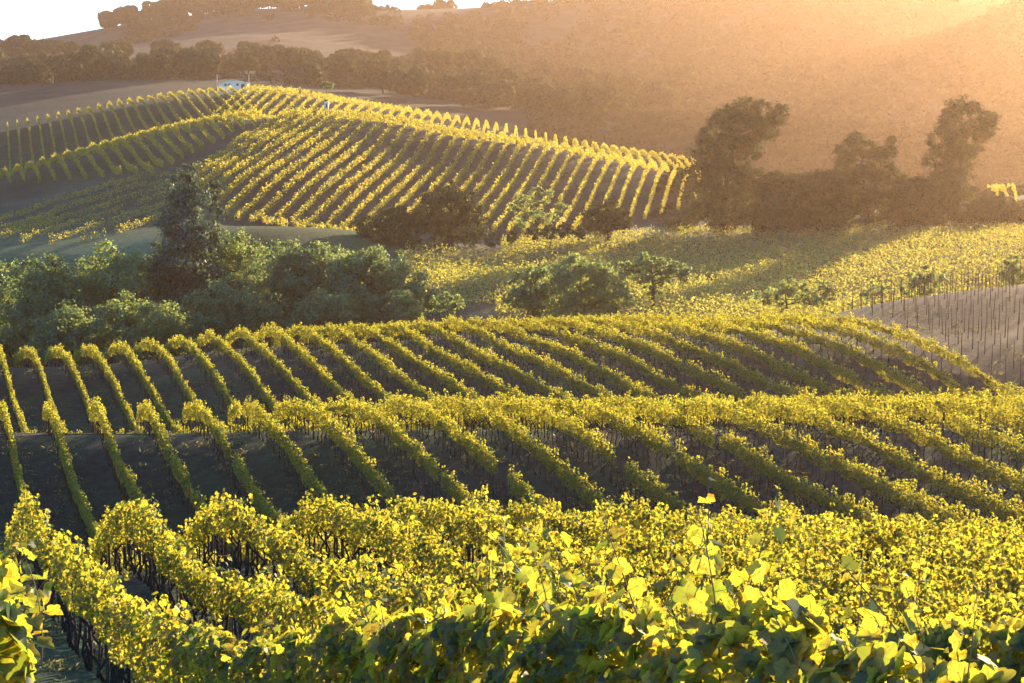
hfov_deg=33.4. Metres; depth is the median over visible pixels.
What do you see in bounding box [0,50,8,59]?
oak tree
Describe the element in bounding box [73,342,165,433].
vine row
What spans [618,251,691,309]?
open tree
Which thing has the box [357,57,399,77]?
oak tree
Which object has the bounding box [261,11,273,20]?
oak tree
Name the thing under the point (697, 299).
vine row
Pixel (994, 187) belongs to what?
vine row
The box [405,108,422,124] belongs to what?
vine row
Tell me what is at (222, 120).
vine row
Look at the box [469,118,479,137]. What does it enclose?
vine row
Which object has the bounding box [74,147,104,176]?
vine row
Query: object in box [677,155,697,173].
vine row
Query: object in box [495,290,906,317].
vine row
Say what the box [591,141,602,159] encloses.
vine row
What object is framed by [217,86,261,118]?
vine row
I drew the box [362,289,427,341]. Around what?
leafy tree
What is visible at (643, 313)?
vine row
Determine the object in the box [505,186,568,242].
open tree
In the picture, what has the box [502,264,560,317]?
leafy tree
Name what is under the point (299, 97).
vine row
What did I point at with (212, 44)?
oak tree
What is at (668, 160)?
vine row
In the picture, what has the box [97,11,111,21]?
oak tree
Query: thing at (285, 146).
vine row
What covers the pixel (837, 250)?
vine row
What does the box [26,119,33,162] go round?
vine row
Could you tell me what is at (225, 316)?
leafy tree
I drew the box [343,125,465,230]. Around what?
vine row
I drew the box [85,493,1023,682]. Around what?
vine row
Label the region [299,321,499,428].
vine row
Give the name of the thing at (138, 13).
oak tree
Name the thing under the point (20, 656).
vine row
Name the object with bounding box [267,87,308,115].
vine row
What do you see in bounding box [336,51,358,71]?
oak tree
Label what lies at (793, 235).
vine row
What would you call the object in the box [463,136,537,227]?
vine row
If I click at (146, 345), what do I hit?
vine row
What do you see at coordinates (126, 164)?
vine row
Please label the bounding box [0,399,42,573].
vine row
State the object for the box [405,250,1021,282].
vine row
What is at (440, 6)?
oak tree
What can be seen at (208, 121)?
vine row
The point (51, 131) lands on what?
vine row
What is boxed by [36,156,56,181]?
vine row
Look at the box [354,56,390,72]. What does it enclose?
oak tree
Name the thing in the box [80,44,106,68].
oak tree
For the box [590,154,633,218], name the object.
vine row
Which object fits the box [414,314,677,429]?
vine row
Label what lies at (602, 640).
vine row
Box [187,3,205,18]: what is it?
oak tree
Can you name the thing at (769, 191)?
hedge shrub
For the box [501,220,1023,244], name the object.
vine row
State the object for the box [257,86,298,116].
vine row
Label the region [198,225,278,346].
leafy tree
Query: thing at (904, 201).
hedge shrub
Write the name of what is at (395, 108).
vine row
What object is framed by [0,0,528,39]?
sky
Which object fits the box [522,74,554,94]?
oak tree
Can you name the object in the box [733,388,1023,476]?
vine row
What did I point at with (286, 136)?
vine row
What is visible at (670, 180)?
vine row
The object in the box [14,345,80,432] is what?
vine row
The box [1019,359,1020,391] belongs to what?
vineyard post
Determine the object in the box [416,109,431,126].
vine row
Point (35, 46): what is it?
oak tree
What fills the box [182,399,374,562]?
vine row
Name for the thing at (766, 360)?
vine row
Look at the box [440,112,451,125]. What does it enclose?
vine row
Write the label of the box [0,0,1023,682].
ground
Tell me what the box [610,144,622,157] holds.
vine row
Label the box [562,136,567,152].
vine row
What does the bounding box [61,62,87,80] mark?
oak tree
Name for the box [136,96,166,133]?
vine row
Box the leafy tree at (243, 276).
[215,257,282,335]
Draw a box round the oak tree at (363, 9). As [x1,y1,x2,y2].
[357,3,371,17]
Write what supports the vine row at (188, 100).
on the ground at (32, 102)
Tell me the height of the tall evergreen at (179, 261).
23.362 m
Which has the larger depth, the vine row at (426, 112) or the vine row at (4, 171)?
the vine row at (426, 112)
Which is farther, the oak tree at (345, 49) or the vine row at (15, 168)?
the oak tree at (345, 49)
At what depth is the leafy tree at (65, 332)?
161.56 m
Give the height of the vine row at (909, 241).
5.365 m
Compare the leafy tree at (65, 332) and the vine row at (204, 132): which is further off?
the vine row at (204, 132)
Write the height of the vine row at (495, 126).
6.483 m
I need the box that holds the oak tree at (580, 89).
[569,82,601,104]
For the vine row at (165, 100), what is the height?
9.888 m
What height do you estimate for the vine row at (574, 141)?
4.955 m
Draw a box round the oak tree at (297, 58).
[288,48,327,71]
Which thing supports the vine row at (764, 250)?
on the ground at (32, 102)
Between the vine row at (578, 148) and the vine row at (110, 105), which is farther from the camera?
the vine row at (110, 105)
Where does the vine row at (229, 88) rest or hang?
on the ground at (32, 102)
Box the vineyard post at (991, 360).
[991,345,992,375]
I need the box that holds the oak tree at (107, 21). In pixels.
[99,14,119,31]
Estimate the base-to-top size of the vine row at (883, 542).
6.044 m
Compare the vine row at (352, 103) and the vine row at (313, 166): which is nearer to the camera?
the vine row at (313, 166)
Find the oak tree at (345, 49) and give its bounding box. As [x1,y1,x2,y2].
[334,48,356,53]
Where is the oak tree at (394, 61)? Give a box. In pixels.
[377,55,411,69]
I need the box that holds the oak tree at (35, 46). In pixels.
[31,38,48,52]
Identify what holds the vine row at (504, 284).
on the ground at (32, 102)
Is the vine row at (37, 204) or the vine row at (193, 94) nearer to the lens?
the vine row at (37, 204)
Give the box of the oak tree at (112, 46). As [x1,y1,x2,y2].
[99,42,126,54]
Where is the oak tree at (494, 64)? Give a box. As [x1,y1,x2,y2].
[483,55,506,72]
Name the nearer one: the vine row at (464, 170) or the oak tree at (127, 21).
the vine row at (464, 170)
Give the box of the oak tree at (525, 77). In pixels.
[514,69,530,94]
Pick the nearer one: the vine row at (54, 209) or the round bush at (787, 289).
the round bush at (787, 289)
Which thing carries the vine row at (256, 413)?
on the ground at (32, 102)
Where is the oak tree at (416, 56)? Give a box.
[410,47,442,62]
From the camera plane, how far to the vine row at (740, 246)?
228.58 m
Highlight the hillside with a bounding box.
[0,0,1023,229]
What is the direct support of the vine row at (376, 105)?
on the ground at (32, 102)
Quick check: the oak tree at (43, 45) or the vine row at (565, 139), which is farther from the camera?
the oak tree at (43, 45)
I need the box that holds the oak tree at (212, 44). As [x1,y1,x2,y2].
[195,39,225,55]
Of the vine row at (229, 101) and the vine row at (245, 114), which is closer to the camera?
the vine row at (245, 114)
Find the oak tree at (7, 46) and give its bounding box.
[0,38,17,56]
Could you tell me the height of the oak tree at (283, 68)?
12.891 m
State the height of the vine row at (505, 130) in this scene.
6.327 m
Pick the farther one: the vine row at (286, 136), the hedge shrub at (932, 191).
the vine row at (286, 136)
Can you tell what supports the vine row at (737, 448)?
on the ground at (32, 102)
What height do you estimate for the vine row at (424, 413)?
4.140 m
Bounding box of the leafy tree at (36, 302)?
[0,250,88,366]
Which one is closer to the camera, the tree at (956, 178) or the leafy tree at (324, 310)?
the leafy tree at (324, 310)
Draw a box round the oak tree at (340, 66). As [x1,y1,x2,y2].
[324,53,357,75]
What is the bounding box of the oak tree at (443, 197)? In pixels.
[409,180,492,247]
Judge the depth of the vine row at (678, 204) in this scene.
292.93 m
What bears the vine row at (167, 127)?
on the ground at (32, 102)
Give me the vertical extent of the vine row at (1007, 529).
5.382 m
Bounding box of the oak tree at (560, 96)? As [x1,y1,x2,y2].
[530,82,578,109]
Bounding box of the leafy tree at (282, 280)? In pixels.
[242,236,350,340]
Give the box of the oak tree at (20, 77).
[13,71,28,85]
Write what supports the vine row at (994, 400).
on the ground at (32, 102)
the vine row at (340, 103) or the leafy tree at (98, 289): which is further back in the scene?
the vine row at (340, 103)
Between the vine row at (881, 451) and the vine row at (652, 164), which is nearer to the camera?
the vine row at (881, 451)
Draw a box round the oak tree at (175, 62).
[150,46,180,67]
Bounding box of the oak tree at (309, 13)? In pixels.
[304,9,314,17]
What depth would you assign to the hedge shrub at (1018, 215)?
251.89 m
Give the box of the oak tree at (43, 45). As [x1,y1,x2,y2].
[36,39,49,54]
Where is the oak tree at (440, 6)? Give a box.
[436,2,453,8]
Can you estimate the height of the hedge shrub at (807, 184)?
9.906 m
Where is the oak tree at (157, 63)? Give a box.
[136,52,170,72]
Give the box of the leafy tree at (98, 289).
[59,238,157,363]
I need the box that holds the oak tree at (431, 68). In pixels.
[412,62,437,81]
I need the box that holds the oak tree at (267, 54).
[260,44,284,69]
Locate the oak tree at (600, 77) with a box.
[586,67,619,85]
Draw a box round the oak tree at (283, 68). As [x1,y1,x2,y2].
[275,47,303,72]
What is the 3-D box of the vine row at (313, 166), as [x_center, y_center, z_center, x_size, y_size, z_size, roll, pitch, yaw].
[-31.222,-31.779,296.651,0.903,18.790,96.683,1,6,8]
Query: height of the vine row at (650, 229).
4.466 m
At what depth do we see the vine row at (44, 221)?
256.16 m
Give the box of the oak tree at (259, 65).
[236,54,260,73]
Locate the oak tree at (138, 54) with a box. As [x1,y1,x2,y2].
[133,52,149,62]
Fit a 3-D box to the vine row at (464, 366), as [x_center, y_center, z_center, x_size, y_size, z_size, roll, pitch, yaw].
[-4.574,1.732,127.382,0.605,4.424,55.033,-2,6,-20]
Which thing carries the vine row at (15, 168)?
on the ground at (32, 102)
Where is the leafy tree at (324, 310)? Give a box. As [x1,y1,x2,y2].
[279,287,365,345]
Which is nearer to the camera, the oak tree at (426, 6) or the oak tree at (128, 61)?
the oak tree at (128, 61)
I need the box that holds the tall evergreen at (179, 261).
[142,163,228,350]
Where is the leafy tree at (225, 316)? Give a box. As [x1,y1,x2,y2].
[174,278,281,348]
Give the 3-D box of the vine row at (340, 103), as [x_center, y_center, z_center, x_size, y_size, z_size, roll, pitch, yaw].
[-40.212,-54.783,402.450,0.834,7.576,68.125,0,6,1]
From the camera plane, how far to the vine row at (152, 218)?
240.13 m
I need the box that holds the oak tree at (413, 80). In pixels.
[389,65,430,101]
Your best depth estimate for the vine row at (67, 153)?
311.40 m
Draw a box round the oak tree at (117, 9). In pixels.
[115,5,138,14]
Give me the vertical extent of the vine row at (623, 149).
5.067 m
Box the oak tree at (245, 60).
[224,50,258,75]
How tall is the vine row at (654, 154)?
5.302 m
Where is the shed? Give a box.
[218,80,248,93]
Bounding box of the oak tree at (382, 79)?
[370,69,394,92]
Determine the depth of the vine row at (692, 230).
245.52 m
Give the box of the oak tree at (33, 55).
[15,52,39,60]
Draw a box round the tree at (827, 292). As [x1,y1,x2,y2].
[810,281,839,315]
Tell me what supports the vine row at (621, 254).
on the ground at (32, 102)
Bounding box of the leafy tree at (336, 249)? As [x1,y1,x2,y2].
[293,242,364,285]
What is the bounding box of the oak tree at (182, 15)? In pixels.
[171,10,189,24]
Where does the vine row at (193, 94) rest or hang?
on the ground at (32, 102)
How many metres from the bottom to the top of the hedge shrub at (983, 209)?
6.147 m
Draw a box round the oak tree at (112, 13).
[101,8,117,16]
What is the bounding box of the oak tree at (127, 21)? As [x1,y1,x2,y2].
[120,17,131,25]
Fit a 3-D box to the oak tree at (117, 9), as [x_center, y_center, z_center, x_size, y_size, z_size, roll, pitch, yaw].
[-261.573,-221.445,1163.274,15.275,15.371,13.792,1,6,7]
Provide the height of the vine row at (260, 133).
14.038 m
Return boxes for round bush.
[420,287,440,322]
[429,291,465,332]
[484,222,585,253]
[524,251,639,316]
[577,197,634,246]
[751,277,819,313]
[855,283,892,302]
[896,265,946,296]
[994,254,1023,285]
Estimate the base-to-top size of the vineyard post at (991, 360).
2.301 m
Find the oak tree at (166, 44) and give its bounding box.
[150,39,181,48]
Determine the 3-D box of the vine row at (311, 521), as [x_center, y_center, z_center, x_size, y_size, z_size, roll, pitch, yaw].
[-1.054,5.156,33.079,0.907,9.042,39.359,-2,6,-20]
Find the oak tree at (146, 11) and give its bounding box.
[140,1,160,19]
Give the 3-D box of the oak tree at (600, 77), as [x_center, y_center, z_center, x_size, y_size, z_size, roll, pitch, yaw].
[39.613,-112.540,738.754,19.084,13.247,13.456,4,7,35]
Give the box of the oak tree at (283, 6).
[277,1,292,11]
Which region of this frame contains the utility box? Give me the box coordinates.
[324,102,328,110]
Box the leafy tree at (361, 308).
[333,278,378,342]
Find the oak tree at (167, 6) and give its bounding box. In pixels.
[150,0,175,12]
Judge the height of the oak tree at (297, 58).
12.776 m
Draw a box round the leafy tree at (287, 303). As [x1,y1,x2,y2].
[241,296,308,346]
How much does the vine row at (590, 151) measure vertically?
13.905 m
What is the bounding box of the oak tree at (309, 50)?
[300,47,322,55]
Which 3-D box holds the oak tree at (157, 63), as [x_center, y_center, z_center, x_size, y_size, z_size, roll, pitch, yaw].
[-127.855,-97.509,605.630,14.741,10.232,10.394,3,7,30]
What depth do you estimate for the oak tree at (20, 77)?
586.09 m
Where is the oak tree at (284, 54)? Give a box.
[275,46,294,65]
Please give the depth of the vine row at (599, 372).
124.10 m
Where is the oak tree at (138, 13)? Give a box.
[119,5,144,21]
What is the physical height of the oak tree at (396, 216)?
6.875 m
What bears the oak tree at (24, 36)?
on the ground at (32, 102)
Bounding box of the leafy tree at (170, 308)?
[130,299,204,359]
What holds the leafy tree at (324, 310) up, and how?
on the ground at (32, 102)
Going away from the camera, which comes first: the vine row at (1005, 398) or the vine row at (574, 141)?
the vine row at (1005, 398)
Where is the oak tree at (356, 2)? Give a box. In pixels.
[351,0,367,11]
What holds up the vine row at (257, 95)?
on the ground at (32, 102)
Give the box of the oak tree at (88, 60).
[68,49,100,72]
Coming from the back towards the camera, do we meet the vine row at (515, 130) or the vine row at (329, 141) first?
the vine row at (515, 130)
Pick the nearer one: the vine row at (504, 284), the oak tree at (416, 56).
the vine row at (504, 284)
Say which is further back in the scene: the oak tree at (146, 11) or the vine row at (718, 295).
the oak tree at (146, 11)
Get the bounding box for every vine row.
[0,166,11,182]
[0,167,178,219]
[0,175,178,229]
[0,181,181,238]
[0,344,37,432]
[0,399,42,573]
[0,527,62,682]
[4,475,1023,682]
[6,122,11,174]
[11,164,25,182]
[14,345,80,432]
[16,119,23,170]
[19,185,182,241]
[23,161,40,182]
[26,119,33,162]
[36,116,45,158]
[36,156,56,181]
[42,399,148,572]
[44,343,124,432]
[46,114,58,162]
[46,199,167,243]
[48,152,71,179]
[56,111,71,159]
[61,150,86,178]
[66,111,83,155]
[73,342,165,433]
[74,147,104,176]
[76,107,94,152]
[78,207,168,241]
[84,141,122,175]
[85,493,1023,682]
[86,106,106,149]
[89,396,216,568]
[96,103,118,145]
[98,139,137,173]
[101,339,206,432]
[106,101,130,143]
[111,136,153,173]
[117,99,142,139]
[121,133,163,167]
[127,97,154,136]
[131,336,252,432]
[134,129,173,164]
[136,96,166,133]
[136,399,279,566]
[146,95,178,130]
[147,126,183,158]
[156,93,190,127]
[157,124,193,152]
[158,334,294,431]
[167,91,202,125]
[169,120,204,148]
[176,90,212,124]
[177,488,991,650]
[182,107,307,180]
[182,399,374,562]
[185,117,215,142]
[187,88,226,122]
[188,329,336,430]
[194,107,319,179]
[196,88,234,120]
[196,116,224,138]
[199,108,330,188]
[206,108,340,195]
[206,113,234,132]
[207,87,245,119]
[211,84,259,115]
[215,324,375,430]
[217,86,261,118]
[219,108,353,203]
[219,111,244,128]
[222,84,270,114]
[225,108,366,214]
[227,85,274,117]
[227,396,411,559]
[230,110,256,126]
[234,108,379,220]
[235,85,279,111]
[243,109,268,122]
[243,321,420,429]
[247,85,290,111]
[248,111,390,221]
[255,488,927,650]
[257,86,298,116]
[261,113,403,224]
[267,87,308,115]
[271,322,462,428]
[273,394,510,564]
[275,113,415,226]
[279,89,316,115]
[292,115,428,226]
[295,91,323,114]
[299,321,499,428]
[301,93,337,118]
[310,119,440,227]
[312,95,343,118]
[321,395,591,560]
[323,97,354,118]
[327,122,453,229]
[328,321,549,428]
[334,97,362,118]
[338,492,1023,647]
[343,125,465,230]
[347,100,374,118]
[357,320,591,429]
[360,102,384,119]
[367,390,671,568]
[369,127,477,232]
[371,103,393,120]
[384,105,402,122]
[385,316,629,429]
[394,105,412,123]
[397,128,488,226]
[404,232,1023,268]
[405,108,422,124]
[405,225,1023,256]
[405,226,1023,259]
[405,229,1023,263]
[405,231,1023,265]
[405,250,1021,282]
[405,253,1022,283]
[405,258,1023,285]
[406,235,1023,271]
[406,248,1023,279]
[407,238,1022,272]
[407,245,1023,279]
[410,389,688,554]
[411,241,1023,275]
[411,276,1022,309]
[413,130,501,229]
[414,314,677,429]
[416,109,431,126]
[421,264,1022,293]
[422,279,1020,316]
[423,259,1022,289]
[425,269,1023,299]
[427,272,1015,300]
[428,111,441,128]
[429,484,1023,643]
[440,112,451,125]
[443,131,513,212]
[444,315,721,429]
[445,132,525,227]
[450,114,460,132]
[456,391,822,562]
[461,116,469,128]
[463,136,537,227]
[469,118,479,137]
[472,314,740,424]
[476,137,549,229]
[480,119,488,138]
[491,122,498,140]
[491,139,561,231]
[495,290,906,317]
[496,284,962,307]
[496,286,951,309]
[496,288,920,311]
[497,281,984,305]
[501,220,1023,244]
[501,221,1023,247]
[501,222,1023,249]
[501,223,1023,254]
[501,391,885,571]
[502,123,507,142]
[502,220,1022,245]
[503,219,973,240]
[503,223,1023,251]
[505,142,572,233]
[509,314,794,425]
[512,125,517,143]
[513,491,1023,621]
[521,144,583,234]
[538,146,595,232]
[544,282,1021,322]
[544,293,894,313]
[544,294,930,316]
[545,284,1010,321]
[546,313,844,424]
[550,390,949,540]
[553,134,557,144]
[556,149,608,228]
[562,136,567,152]
[571,151,620,231]
[572,137,580,154]
[581,140,591,157]
[586,311,890,427]
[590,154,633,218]
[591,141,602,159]
[595,393,1008,534]
[600,143,612,160]
[601,500,1023,623]
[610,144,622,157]
[615,156,645,207]
[619,146,634,160]
[629,148,645,163]
[629,159,657,216]
[631,311,913,421]
[639,149,651,160]
[640,390,1023,528]
[643,162,669,219]
[648,150,664,170]
[659,152,675,167]
[659,163,678,213]
[667,153,685,169]
[669,311,975,423]
[676,166,690,209]
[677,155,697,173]
[677,502,1023,616]
[687,386,1023,508]
[714,310,1017,418]
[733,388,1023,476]
[759,308,1023,398]
[778,388,1023,449]
[783,512,1023,593]
[830,387,1023,431]
[856,515,1023,572]
[868,388,1023,427]
[912,395,1021,427]
[987,184,998,195]
[996,183,1008,200]
[1007,183,1016,200]
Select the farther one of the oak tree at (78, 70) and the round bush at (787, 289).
the oak tree at (78, 70)
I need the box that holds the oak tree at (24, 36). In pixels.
[8,34,31,53]
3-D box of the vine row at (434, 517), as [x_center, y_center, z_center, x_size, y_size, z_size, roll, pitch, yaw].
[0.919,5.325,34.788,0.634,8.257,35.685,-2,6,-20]
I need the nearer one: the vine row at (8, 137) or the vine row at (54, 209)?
the vine row at (54, 209)
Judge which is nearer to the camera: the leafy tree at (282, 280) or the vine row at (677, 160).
the leafy tree at (282, 280)
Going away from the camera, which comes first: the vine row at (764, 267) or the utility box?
the vine row at (764, 267)
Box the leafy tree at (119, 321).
[74,289,186,352]
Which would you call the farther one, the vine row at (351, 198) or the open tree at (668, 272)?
the vine row at (351, 198)
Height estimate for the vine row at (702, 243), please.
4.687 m
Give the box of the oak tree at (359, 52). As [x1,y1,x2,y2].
[341,47,363,57]
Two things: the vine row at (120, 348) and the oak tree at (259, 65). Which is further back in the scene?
the oak tree at (259, 65)
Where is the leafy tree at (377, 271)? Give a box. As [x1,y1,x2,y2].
[319,244,434,341]
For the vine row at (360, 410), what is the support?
on the ground at (32, 102)
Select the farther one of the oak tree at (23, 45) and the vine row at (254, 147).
the oak tree at (23, 45)
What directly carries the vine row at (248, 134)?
on the ground at (32, 102)
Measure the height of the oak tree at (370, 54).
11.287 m
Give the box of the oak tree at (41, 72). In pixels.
[27,62,53,86]
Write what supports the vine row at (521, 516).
on the ground at (32, 102)
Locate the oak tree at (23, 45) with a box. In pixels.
[13,37,39,53]
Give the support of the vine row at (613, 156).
on the ground at (32, 102)
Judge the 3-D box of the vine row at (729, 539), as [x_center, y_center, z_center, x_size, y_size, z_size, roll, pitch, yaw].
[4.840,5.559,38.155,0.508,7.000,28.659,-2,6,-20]
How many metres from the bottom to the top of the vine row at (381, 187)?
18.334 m
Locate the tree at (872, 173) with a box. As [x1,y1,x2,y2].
[825,130,910,231]
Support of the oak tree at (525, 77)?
on the ground at (32, 102)
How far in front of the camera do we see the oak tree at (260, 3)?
1141.97 m
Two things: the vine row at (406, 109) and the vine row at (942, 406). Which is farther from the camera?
the vine row at (406, 109)
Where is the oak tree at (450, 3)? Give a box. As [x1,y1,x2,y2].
[433,0,457,8]
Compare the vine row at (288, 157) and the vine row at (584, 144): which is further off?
the vine row at (584, 144)
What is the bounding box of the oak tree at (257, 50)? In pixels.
[235,43,271,65]
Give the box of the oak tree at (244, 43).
[237,41,259,48]
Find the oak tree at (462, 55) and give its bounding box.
[451,48,483,68]
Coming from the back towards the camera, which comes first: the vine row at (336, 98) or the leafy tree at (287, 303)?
the vine row at (336, 98)
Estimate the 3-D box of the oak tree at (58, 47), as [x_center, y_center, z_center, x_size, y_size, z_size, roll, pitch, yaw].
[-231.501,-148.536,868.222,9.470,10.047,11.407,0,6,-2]
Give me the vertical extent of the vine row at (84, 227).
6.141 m
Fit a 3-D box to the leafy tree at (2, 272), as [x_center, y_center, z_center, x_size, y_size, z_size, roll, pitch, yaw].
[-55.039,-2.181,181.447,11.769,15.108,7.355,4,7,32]
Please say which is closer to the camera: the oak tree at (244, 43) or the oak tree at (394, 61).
the oak tree at (394, 61)
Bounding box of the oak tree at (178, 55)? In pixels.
[176,46,205,60]
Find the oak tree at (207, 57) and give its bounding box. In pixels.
[180,45,221,77]
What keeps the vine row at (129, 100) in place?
on the ground at (32, 102)
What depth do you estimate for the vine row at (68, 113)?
382.47 m
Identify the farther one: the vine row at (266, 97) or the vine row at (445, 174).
the vine row at (266, 97)
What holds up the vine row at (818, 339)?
on the ground at (32, 102)
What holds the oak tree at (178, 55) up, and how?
on the ground at (32, 102)
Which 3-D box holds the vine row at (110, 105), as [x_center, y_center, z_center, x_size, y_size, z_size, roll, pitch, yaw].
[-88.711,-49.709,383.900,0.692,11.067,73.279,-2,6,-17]
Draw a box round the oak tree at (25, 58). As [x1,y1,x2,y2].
[12,54,37,65]
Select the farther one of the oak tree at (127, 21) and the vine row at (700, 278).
the oak tree at (127, 21)
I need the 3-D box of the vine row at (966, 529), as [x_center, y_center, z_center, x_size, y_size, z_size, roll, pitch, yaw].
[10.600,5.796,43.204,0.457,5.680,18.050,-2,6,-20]
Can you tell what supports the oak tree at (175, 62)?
on the ground at (32, 102)
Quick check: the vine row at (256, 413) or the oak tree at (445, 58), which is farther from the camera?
the oak tree at (445, 58)
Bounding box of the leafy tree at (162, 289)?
[116,254,184,357]
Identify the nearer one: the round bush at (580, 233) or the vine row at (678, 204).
the round bush at (580, 233)
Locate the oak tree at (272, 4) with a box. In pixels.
[268,0,277,8]
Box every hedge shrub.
[662,214,694,231]
[745,169,802,237]
[780,172,827,234]
[803,168,856,236]
[884,178,923,234]
[903,174,949,233]
[960,193,1016,229]
[1005,202,1023,227]
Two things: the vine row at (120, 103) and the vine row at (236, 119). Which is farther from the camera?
the vine row at (120, 103)
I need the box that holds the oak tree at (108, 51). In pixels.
[102,47,123,63]
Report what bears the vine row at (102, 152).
on the ground at (32, 102)
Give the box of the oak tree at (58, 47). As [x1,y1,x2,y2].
[47,40,64,54]
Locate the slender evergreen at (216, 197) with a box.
[202,179,232,297]
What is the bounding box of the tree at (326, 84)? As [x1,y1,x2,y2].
[320,81,333,100]
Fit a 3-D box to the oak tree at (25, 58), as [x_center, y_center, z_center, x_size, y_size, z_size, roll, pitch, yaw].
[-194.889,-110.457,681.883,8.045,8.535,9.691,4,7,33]
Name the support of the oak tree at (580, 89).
on the ground at (32, 102)
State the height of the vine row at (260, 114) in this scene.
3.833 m
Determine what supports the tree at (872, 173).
on the ground at (32, 102)
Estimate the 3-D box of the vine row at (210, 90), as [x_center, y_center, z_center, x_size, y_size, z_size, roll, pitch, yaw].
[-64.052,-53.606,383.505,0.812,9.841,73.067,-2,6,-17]
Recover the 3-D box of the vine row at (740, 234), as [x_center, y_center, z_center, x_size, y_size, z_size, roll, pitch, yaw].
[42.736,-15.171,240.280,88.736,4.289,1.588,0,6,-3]
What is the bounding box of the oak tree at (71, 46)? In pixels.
[62,41,80,54]
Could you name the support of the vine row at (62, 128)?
on the ground at (32, 102)
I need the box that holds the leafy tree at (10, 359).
[0,311,42,367]
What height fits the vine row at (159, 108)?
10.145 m
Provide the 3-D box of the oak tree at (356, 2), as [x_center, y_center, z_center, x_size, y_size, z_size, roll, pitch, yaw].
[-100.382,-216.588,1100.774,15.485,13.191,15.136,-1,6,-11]
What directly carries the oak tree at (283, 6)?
on the ground at (32, 102)
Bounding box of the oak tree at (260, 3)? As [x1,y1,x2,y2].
[248,0,270,10]
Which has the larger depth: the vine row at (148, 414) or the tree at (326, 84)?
the tree at (326, 84)
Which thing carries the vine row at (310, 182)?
on the ground at (32, 102)
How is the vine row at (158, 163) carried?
on the ground at (32, 102)
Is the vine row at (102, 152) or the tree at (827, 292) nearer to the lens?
the tree at (827, 292)
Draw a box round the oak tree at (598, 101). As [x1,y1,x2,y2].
[583,88,615,114]
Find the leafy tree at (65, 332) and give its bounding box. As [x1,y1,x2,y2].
[26,298,105,365]
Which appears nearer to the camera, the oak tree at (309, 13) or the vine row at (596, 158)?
the vine row at (596, 158)
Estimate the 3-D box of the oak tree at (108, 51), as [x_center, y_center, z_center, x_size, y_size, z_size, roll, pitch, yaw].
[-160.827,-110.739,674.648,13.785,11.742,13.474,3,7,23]
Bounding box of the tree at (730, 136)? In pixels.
[675,95,789,236]
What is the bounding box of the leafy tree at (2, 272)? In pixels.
[0,260,24,328]
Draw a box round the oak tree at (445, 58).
[424,48,455,68]
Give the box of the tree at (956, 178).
[921,94,1000,226]
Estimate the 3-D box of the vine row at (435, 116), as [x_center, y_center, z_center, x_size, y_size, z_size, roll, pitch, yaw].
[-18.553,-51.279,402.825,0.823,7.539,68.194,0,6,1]
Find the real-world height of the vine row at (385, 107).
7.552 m
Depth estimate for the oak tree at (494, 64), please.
739.36 m
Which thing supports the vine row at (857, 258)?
on the ground at (32, 102)
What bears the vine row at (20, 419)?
on the ground at (32, 102)
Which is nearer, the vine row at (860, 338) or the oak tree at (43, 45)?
the vine row at (860, 338)
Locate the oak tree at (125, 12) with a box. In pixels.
[118,7,137,23]
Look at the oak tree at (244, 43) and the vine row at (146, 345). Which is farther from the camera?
the oak tree at (244, 43)
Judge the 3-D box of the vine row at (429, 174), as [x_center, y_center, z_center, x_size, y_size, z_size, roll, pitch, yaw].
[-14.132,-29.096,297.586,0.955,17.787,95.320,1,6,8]
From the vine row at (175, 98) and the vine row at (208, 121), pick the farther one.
the vine row at (175, 98)
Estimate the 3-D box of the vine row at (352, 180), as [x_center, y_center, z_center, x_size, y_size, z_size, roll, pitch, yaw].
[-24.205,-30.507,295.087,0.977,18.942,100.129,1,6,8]
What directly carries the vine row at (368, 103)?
on the ground at (32, 102)
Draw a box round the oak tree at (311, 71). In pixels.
[297,61,325,86]
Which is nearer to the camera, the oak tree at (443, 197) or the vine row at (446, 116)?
the oak tree at (443, 197)
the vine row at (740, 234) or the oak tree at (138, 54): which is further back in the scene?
the oak tree at (138, 54)
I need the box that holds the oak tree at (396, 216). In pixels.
[351,202,438,244]
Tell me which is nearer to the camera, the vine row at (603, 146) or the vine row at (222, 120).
the vine row at (222, 120)
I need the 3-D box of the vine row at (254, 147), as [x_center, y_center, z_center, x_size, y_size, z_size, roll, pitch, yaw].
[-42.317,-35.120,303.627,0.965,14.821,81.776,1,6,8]
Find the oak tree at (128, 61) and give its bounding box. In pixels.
[106,49,132,66]
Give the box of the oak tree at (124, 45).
[97,41,134,56]
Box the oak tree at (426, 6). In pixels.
[419,4,437,9]
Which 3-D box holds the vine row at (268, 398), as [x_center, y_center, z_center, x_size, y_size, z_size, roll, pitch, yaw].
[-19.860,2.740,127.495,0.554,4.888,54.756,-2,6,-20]
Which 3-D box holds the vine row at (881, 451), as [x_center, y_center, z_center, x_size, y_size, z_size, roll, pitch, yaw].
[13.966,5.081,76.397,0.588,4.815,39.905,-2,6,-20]
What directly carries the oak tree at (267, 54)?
on the ground at (32, 102)
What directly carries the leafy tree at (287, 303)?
on the ground at (32, 102)
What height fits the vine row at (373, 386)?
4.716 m
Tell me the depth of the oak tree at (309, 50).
773.42 m
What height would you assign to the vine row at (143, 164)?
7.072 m
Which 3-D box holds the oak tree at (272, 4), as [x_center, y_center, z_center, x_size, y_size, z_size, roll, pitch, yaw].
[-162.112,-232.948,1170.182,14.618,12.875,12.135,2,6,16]
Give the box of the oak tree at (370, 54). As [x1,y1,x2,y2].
[360,50,392,58]

